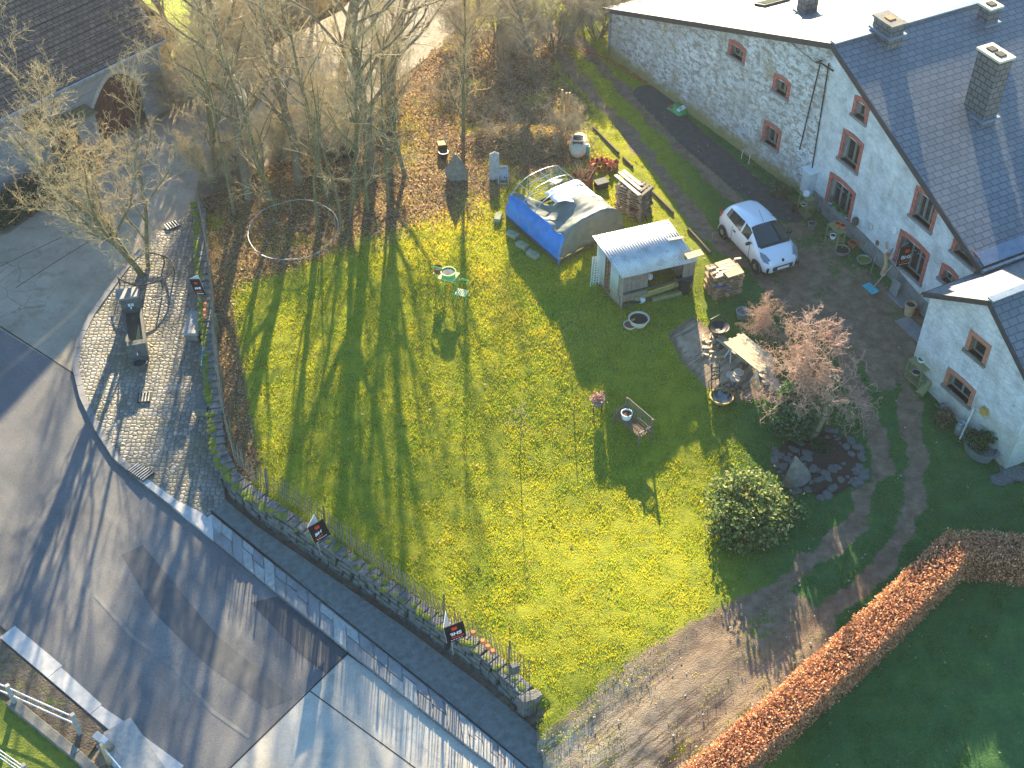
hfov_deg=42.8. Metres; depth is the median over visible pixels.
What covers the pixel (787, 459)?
rockery stone
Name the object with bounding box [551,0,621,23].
bare shrub
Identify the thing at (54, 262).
road joint
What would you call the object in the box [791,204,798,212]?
black pot
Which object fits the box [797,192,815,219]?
plant shelf
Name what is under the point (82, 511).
asphalt road
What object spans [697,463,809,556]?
rhododendron
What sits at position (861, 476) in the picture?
rockery stone
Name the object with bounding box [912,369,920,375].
round dish
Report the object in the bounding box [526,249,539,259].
stepping block
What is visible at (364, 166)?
bare tree
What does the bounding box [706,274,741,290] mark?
wooden pallet
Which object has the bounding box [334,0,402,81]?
bare tree
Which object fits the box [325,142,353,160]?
earth bank plant
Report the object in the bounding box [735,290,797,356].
curly willow
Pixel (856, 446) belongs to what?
rockery stone
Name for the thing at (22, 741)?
grass corner
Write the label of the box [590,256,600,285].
white trellis
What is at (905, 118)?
farmhouse
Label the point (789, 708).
beech hedge
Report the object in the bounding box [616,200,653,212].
wooden pallet
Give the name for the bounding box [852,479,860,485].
rockery stone
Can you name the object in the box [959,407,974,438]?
birch pole
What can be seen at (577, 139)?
slatted crate
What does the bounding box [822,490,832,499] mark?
rockery stone
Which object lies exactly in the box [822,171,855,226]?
window
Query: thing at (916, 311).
red pot
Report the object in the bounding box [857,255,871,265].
round planter bowl
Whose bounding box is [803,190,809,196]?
white kettle
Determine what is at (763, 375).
log slice
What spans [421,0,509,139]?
bare tree
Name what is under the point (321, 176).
bare tree
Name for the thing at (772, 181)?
box plant
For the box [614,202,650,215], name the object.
wooden pallet
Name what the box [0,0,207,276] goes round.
roadside tree
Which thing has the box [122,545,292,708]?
asphalt patch
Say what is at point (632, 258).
garden shed
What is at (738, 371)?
log slice
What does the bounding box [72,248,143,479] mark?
plaza kerb
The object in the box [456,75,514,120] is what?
bramble
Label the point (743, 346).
plank table
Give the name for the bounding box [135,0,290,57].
lawn
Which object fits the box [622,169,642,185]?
long plank
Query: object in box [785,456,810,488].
standing stone
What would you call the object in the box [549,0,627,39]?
bare shrub
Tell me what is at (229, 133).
bare shrub
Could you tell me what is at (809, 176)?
meter cabinet
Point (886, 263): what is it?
driftwood stand
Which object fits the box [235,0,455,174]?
bare tree
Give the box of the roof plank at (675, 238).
[667,236,683,240]
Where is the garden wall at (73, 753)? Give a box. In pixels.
[5,699,98,767]
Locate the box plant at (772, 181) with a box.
[766,177,780,186]
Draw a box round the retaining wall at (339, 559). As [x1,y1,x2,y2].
[189,202,541,718]
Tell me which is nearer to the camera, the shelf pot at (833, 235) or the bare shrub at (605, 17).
the shelf pot at (833, 235)
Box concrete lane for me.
[0,0,459,371]
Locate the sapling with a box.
[503,404,530,457]
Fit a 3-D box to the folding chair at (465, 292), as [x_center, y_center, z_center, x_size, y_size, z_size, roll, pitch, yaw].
[-1.820,-3.359,47.627,0.412,0.881,0.502,14,45,14]
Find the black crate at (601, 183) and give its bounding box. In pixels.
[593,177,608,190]
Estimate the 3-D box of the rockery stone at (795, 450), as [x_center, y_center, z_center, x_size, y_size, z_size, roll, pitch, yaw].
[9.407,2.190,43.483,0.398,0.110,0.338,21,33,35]
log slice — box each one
[726,371,735,378]
[730,376,739,382]
[733,368,743,375]
[759,372,768,377]
[761,378,769,384]
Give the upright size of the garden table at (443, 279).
0.742 m
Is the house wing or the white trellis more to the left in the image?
the white trellis
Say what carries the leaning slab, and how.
on the door slab at (900, 299)
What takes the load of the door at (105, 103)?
in the stone barn
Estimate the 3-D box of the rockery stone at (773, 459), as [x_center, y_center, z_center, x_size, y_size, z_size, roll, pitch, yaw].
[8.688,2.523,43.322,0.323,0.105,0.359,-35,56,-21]
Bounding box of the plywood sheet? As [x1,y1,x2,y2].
[715,258,743,277]
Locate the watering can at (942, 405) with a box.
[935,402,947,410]
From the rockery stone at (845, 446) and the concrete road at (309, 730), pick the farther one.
the rockery stone at (845, 446)
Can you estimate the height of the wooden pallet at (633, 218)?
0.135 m
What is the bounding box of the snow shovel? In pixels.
[862,265,891,294]
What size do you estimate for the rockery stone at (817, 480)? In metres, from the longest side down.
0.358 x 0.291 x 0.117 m
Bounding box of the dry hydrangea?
[933,406,955,428]
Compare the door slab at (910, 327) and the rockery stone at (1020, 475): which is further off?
the door slab at (910, 327)
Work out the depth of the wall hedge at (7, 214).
51.73 m
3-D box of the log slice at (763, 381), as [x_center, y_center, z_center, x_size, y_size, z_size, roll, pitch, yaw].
[8.841,-0.100,45.386,0.358,0.070,0.341,0,43,0]
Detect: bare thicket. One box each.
[105,0,250,100]
[164,127,251,190]
[176,0,272,73]
[192,0,328,46]
[245,80,313,166]
[274,0,362,24]
[284,40,379,118]
[351,19,421,106]
[454,0,552,41]
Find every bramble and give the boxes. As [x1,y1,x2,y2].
[411,68,475,116]
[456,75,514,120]
[472,101,525,146]
[490,47,551,101]
[497,87,565,124]
[523,124,569,158]
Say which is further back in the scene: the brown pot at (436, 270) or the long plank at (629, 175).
the long plank at (629, 175)
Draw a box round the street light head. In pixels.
[91,731,108,744]
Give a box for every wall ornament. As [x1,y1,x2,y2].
[852,217,858,225]
[860,238,865,245]
[892,227,896,234]
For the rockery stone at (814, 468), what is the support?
on the rockery soil
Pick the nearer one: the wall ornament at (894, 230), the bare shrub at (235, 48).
the wall ornament at (894, 230)
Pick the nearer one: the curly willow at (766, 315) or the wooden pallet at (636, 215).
the curly willow at (766, 315)
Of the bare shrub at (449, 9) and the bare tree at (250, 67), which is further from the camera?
the bare shrub at (449, 9)
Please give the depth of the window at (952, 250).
44.57 m
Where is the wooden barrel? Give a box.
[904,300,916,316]
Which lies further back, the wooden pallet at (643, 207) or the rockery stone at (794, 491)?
the wooden pallet at (643, 207)
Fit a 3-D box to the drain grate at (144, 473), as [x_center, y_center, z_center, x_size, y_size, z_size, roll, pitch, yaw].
[-12.358,2.911,43.477,0.830,0.040,0.510,28,50,27]
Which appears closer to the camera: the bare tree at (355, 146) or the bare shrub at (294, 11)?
the bare tree at (355, 146)
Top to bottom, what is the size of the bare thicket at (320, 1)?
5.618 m
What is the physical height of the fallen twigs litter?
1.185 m
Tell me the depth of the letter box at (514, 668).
37.06 m
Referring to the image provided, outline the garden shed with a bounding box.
[592,219,697,306]
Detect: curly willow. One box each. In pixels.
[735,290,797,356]
[746,302,881,440]
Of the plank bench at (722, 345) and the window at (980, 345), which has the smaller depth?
the window at (980, 345)
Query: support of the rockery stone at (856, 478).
on the rockery soil
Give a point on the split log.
(923, 388)
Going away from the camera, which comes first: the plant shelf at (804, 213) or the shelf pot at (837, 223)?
the shelf pot at (837, 223)
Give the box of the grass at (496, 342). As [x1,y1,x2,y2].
[202,16,1023,767]
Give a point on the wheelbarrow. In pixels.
(633, 213)
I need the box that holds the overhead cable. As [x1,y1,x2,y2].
[739,0,814,61]
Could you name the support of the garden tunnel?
on the ground at (710, 644)
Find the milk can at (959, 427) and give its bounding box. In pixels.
[954,420,965,435]
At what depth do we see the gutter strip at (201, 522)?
42.39 m
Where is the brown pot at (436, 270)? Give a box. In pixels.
[433,264,441,273]
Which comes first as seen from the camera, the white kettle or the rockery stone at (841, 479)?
the rockery stone at (841, 479)
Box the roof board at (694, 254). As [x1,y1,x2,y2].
[684,249,703,259]
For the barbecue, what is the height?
1.051 m
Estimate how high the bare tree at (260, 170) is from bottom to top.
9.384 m
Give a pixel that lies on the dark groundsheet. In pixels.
(660, 101)
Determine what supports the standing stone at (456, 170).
on the ground at (710, 644)
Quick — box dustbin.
[678,274,692,294]
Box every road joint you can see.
[0,205,127,266]
[0,326,73,373]
[16,224,116,287]
[230,652,347,767]
[310,691,415,767]
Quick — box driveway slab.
[96,717,164,767]
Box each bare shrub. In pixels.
[134,35,203,117]
[160,7,262,95]
[174,91,296,170]
[180,0,319,42]
[250,84,377,169]
[432,0,504,52]
[456,0,544,72]
[513,0,608,53]
[538,93,592,141]
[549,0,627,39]
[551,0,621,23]
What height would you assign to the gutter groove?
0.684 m
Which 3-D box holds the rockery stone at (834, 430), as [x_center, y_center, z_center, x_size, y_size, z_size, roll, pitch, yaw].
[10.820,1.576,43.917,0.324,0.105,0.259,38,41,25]
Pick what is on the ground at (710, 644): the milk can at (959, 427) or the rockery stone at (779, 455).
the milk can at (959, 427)
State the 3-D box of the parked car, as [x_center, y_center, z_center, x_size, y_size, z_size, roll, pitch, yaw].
[9.296,-5.686,49.065,2.023,1.687,3.481,-17,46,-17]
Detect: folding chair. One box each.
[432,266,441,282]
[454,278,468,303]
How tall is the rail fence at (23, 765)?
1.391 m
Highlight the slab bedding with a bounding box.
[211,514,521,767]
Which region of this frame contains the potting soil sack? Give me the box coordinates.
[667,103,687,115]
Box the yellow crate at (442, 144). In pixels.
[437,133,446,150]
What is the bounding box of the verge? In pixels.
[0,640,103,756]
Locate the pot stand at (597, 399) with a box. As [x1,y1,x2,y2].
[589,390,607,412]
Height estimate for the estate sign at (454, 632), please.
1.496 m
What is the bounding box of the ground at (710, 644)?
[0,0,1023,767]
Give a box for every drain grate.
[126,461,154,481]
[137,392,151,402]
[162,219,180,230]
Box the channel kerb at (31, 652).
[0,626,183,767]
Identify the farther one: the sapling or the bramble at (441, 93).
the bramble at (441, 93)
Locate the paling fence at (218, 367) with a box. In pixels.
[194,184,529,676]
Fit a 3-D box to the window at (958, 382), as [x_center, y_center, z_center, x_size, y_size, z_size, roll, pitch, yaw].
[14.966,0.081,43.505,0.968,0.898,1.393,0,43,0]
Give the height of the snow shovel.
0.666 m
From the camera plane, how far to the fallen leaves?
52.28 m
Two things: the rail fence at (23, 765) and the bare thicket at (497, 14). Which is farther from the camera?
the bare thicket at (497, 14)
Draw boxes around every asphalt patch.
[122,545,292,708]
[251,596,345,672]
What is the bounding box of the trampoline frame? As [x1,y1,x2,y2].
[247,199,337,262]
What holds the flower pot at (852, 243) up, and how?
on the ground at (710, 644)
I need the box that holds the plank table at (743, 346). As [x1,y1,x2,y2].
[723,333,779,386]
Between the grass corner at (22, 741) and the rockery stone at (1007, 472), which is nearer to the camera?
the grass corner at (22, 741)
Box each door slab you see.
[886,291,908,308]
[895,317,921,342]
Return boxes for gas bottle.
[585,143,589,155]
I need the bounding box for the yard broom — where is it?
[866,255,875,278]
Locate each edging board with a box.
[592,126,619,154]
[622,156,632,167]
[652,190,673,214]
[687,228,710,254]
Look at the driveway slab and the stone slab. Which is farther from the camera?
the stone slab
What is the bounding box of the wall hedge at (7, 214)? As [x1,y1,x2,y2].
[0,150,113,229]
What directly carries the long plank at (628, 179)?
on the long plank at (624, 182)
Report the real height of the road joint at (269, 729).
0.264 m
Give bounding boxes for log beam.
[651,290,681,301]
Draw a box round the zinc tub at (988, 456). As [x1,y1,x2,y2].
[963,431,998,463]
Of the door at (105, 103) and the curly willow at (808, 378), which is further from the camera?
the door at (105, 103)
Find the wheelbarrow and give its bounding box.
[628,205,648,222]
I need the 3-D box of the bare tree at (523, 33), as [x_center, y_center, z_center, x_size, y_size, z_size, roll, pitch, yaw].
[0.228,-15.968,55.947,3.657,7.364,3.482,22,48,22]
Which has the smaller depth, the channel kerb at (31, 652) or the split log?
the channel kerb at (31, 652)
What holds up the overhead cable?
attached to the farmhouse
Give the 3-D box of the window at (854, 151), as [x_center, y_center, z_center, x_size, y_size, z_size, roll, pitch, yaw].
[12.646,-8.674,48.454,0.879,1.412,1.321,0,43,0]
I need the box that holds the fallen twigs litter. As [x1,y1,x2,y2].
[195,21,600,314]
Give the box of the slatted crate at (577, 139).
[572,135,583,144]
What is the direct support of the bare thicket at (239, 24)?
on the ground at (710, 644)
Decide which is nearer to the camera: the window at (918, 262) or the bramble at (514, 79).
the window at (918, 262)
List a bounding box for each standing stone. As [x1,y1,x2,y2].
[445,152,467,181]
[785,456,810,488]
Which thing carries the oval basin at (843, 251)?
on the ground at (710, 644)
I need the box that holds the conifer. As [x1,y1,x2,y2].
[808,437,831,453]
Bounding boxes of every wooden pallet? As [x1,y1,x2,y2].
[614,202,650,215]
[615,180,651,200]
[615,193,651,207]
[615,197,651,209]
[615,206,651,218]
[616,178,653,197]
[616,190,652,203]
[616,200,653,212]
[617,209,651,222]
[703,278,742,293]
[703,285,742,300]
[704,271,743,287]
[705,259,743,280]
[705,282,740,297]
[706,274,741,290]
[708,268,744,285]
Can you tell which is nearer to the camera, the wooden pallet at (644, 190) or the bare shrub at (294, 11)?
the wooden pallet at (644, 190)
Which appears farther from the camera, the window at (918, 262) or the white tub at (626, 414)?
the window at (918, 262)
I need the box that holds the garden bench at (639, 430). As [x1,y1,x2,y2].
[613,397,653,446]
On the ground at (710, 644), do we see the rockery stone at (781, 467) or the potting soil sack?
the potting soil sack
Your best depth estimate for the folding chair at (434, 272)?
47.73 m
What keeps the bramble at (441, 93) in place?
on the ground at (710, 644)
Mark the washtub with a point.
(448, 272)
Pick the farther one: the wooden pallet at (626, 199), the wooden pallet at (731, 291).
the wooden pallet at (626, 199)
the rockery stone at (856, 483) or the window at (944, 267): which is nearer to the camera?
the rockery stone at (856, 483)
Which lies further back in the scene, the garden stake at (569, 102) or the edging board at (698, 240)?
the garden stake at (569, 102)
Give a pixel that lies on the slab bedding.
(373, 650)
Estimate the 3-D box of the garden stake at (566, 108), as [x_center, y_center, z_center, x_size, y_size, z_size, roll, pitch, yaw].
[2.354,-11.818,56.193,0.090,0.900,0.095,0,43,0]
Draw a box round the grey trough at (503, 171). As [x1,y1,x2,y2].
[498,166,508,184]
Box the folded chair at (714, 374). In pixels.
[708,361,722,389]
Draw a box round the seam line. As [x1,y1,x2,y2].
[94,594,249,737]
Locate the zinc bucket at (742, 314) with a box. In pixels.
[736,306,749,320]
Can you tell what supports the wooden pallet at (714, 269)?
on the wooden pallet at (725, 281)
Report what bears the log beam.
on the ground at (710, 644)
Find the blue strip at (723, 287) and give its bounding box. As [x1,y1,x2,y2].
[713,286,730,288]
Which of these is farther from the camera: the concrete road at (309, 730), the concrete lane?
the concrete lane
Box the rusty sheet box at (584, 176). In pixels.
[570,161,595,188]
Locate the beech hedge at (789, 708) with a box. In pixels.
[681,527,1023,767]
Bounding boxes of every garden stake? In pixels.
[561,89,562,106]
[565,92,567,113]
[565,100,567,116]
[568,92,570,110]
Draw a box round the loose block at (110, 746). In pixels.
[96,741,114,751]
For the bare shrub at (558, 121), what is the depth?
54.02 m
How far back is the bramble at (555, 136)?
53.98 m
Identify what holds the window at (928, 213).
in the farmhouse
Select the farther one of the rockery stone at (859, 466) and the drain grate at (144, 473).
the drain grate at (144, 473)
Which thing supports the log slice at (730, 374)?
on the ground at (710, 644)
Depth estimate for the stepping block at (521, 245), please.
49.62 m
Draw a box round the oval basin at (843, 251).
[833,244,849,255]
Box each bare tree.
[109,0,324,200]
[137,0,181,74]
[145,0,272,184]
[160,21,262,216]
[161,0,345,185]
[165,0,267,156]
[184,0,294,211]
[222,0,367,201]
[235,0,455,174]
[281,45,347,227]
[291,66,349,234]
[296,0,420,216]
[297,0,313,32]
[332,0,432,176]
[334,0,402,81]
[344,2,392,212]
[345,9,409,206]
[364,0,465,116]
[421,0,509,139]
[475,0,560,84]
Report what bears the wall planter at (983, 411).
attached to the house wing
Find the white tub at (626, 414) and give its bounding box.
[621,408,632,420]
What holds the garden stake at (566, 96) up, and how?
on the ground at (710, 644)
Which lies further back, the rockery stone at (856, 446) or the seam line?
the rockery stone at (856, 446)
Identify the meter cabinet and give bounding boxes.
[800,165,817,193]
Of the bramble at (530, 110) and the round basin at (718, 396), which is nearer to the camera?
the round basin at (718, 396)
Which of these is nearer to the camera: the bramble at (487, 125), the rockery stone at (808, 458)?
the rockery stone at (808, 458)
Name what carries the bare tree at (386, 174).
on the ground at (710, 644)
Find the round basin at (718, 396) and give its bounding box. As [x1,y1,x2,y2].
[709,387,733,405]
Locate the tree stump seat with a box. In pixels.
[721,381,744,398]
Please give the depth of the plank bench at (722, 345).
45.90 m
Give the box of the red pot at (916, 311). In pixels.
[914,308,919,314]
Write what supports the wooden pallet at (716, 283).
on the wooden pallet at (731, 285)
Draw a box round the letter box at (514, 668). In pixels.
[509,662,519,675]
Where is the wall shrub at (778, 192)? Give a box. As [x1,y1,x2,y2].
[767,183,794,198]
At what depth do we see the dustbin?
47.81 m
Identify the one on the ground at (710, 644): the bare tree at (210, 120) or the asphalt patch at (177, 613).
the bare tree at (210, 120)
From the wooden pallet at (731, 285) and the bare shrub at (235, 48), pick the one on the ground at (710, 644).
the bare shrub at (235, 48)
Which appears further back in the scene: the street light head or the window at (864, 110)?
the window at (864, 110)
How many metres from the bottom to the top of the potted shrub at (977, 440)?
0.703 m
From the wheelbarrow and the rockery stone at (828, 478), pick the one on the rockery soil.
the rockery stone at (828, 478)
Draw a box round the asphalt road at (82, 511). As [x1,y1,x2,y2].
[0,330,346,767]
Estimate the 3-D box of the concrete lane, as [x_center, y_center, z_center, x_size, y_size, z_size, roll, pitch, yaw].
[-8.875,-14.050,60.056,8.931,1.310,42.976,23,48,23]
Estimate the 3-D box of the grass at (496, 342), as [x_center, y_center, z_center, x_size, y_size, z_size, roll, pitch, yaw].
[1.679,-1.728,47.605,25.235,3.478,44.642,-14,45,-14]
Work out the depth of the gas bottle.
53.99 m
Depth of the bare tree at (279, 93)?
50.07 m
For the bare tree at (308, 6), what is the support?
on the ground at (710, 644)
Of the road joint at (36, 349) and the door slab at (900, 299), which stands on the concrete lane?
the road joint at (36, 349)
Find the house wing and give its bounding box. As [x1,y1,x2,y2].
[909,259,1023,467]
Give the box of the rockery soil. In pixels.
[778,431,860,494]
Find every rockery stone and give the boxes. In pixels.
[770,456,778,463]
[775,452,782,459]
[778,463,785,470]
[783,455,791,462]
[788,489,799,494]
[790,447,799,452]
[805,454,812,461]
[809,464,817,472]
[813,477,821,482]
[816,494,824,500]
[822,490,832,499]
[824,427,830,431]
[824,474,831,481]
[827,467,837,472]
[830,428,837,433]
[830,483,837,490]
[833,464,842,469]
[837,476,844,482]
[842,443,849,449]
[846,436,855,444]
[847,451,855,456]
[852,444,863,449]
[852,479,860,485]
[853,476,864,484]
[855,463,863,469]
[857,453,866,461]
[858,472,865,480]
[862,470,869,480]
[990,473,1004,485]
[999,465,1016,477]
[999,472,1012,482]
[1010,465,1018,480]
[1014,465,1023,481]
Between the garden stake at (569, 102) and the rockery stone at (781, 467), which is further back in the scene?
the garden stake at (569, 102)
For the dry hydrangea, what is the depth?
43.87 m
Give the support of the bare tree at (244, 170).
on the ground at (710, 644)
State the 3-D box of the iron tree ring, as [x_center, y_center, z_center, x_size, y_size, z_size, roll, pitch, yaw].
[-13.641,-4.115,49.167,1.654,0.464,2.026,27,50,26]
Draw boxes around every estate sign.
[189,275,205,301]
[307,515,329,555]
[443,611,465,654]
[895,241,912,278]
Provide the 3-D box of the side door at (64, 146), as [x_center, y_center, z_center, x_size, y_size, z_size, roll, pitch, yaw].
[-18.372,-9.919,53.577,0.050,2.200,1.411,30,51,28]
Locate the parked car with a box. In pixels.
[718,200,798,273]
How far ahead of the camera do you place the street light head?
36.15 m
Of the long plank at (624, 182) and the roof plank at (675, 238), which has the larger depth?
the long plank at (624, 182)
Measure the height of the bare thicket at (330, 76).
3.652 m
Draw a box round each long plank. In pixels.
[614,174,640,195]
[618,171,641,189]
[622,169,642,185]
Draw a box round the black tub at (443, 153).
[438,149,448,159]
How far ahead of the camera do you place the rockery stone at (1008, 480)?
42.43 m
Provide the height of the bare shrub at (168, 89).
3.023 m
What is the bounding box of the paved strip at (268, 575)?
[212,515,525,767]
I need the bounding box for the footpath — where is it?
[213,501,542,767]
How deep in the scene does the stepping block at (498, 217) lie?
50.75 m
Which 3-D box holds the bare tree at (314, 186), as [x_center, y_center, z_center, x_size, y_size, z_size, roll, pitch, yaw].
[-7.102,-8.869,47.974,1.959,8.087,2.895,11,44,11]
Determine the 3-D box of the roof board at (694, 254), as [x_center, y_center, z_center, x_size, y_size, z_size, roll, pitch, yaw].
[6.563,-4.672,47.076,0.642,0.079,0.340,-14,45,-14]
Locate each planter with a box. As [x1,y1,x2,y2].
[623,318,635,329]
[628,311,649,328]
[979,406,988,416]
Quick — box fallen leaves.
[201,4,1023,765]
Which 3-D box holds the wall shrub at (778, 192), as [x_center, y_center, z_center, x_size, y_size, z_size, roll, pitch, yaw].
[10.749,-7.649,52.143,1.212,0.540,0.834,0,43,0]
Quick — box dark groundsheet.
[644,86,674,122]
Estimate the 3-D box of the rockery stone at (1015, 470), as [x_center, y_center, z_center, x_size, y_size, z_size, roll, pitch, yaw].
[16.399,2.911,42.688,0.738,0.186,0.594,-26,49,-25]
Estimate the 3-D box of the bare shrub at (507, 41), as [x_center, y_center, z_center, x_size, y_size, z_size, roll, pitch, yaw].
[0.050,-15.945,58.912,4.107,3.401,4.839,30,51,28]
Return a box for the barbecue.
[708,314,729,347]
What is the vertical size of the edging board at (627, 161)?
0.169 m
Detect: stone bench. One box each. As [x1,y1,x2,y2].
[181,311,199,340]
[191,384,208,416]
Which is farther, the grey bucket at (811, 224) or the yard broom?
the grey bucket at (811, 224)
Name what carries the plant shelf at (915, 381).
on the ground at (710, 644)
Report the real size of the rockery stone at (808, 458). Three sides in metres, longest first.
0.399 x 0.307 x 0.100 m
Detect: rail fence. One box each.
[0,683,82,735]
[0,750,26,767]
[99,743,120,767]
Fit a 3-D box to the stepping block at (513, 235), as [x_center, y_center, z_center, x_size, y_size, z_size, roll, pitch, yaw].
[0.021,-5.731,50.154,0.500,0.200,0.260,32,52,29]
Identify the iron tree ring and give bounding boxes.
[116,252,174,288]
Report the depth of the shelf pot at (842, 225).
49.02 m
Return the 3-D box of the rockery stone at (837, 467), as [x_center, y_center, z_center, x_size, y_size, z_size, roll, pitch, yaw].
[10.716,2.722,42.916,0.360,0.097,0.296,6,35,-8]
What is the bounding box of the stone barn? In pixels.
[0,0,170,198]
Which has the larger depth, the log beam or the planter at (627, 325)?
the log beam
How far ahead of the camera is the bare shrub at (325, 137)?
52.98 m
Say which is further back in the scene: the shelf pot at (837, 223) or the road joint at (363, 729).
the shelf pot at (837, 223)
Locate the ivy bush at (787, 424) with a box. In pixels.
[765,378,819,443]
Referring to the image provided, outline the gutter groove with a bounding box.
[210,510,528,767]
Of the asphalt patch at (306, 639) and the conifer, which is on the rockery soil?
the conifer
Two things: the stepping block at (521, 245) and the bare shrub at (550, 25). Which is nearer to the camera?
the stepping block at (521, 245)
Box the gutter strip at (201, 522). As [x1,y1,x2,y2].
[139,479,219,540]
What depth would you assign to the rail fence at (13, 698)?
37.08 m
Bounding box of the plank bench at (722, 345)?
[716,335,748,369]
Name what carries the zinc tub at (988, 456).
on the ground at (710, 644)
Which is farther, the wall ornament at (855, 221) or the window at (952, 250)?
the wall ornament at (855, 221)
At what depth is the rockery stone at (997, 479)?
42.42 m
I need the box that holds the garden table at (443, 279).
[438,272,459,296]
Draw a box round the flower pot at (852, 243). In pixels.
[848,239,857,248]
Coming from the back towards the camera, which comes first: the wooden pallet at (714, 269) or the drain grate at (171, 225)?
the drain grate at (171, 225)
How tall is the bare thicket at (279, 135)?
3.371 m
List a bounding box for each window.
[21,106,46,132]
[725,39,745,65]
[759,120,781,153]
[770,73,790,101]
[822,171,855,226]
[835,128,863,175]
[849,95,869,127]
[890,229,929,286]
[907,185,937,235]
[936,262,958,284]
[940,367,975,410]
[948,238,982,272]
[961,329,991,368]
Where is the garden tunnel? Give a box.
[505,166,622,265]
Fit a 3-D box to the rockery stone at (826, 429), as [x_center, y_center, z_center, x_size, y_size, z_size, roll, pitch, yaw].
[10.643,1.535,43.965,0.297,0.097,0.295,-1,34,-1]
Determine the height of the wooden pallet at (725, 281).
0.135 m
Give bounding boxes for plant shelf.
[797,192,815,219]
[824,221,846,249]
[904,356,929,389]
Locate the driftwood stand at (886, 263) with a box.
[880,242,889,275]
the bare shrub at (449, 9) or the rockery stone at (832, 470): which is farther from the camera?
the bare shrub at (449, 9)
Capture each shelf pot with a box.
[830,233,836,238]
[834,221,840,226]
[840,223,845,228]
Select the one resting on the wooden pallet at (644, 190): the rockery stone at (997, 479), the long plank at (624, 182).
the long plank at (624, 182)
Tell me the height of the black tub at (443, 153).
0.315 m
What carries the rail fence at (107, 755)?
on the ground at (710, 644)
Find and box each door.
[51,125,82,168]
[94,73,145,141]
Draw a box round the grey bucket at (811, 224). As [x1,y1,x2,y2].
[808,220,816,229]
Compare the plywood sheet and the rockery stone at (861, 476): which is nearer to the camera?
the rockery stone at (861, 476)
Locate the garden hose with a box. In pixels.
[573,42,647,82]
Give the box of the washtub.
[440,266,455,278]
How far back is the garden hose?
59.72 m
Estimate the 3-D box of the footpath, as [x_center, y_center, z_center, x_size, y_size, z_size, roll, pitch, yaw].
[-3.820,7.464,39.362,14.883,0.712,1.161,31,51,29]
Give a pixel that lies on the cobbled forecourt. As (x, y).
(163, 435)
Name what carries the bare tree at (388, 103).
on the ground at (710, 644)
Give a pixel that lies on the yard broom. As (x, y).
(869, 275)
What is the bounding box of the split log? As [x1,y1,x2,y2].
[916,379,931,396]
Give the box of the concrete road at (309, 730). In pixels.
[232,655,491,767]
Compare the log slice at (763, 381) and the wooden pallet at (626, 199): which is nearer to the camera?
the log slice at (763, 381)
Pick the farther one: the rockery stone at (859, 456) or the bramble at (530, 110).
the bramble at (530, 110)
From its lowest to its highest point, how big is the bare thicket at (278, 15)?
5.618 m
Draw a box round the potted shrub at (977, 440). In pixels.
[963,427,997,453]
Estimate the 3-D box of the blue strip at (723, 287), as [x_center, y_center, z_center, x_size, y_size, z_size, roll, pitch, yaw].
[7.606,-3.503,47.367,0.620,0.070,0.050,6,44,6]
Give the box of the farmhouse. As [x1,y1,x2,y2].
[602,0,1023,317]
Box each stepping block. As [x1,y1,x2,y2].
[494,212,501,222]
[506,229,518,239]
[515,239,528,250]
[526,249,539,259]
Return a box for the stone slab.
[489,151,499,179]
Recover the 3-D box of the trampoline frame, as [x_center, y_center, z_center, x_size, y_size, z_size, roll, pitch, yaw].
[-8.338,-5.782,49.853,3.472,0.816,3.273,0,43,0]
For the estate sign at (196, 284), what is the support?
attached to the retaining wall at (339, 559)
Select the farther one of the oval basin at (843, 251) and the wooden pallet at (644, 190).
the wooden pallet at (644, 190)
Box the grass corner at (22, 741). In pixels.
[0,699,78,767]
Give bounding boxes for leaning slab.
[889,277,900,296]
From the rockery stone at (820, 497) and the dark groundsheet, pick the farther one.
the dark groundsheet
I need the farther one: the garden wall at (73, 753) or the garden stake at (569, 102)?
the garden stake at (569, 102)
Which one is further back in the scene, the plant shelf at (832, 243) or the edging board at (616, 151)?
the edging board at (616, 151)
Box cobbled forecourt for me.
[78,214,225,516]
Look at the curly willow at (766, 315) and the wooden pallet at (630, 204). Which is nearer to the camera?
the curly willow at (766, 315)
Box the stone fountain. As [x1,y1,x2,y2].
[115,286,148,371]
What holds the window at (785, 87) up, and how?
in the farmhouse
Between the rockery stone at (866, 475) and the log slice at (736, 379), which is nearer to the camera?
the rockery stone at (866, 475)

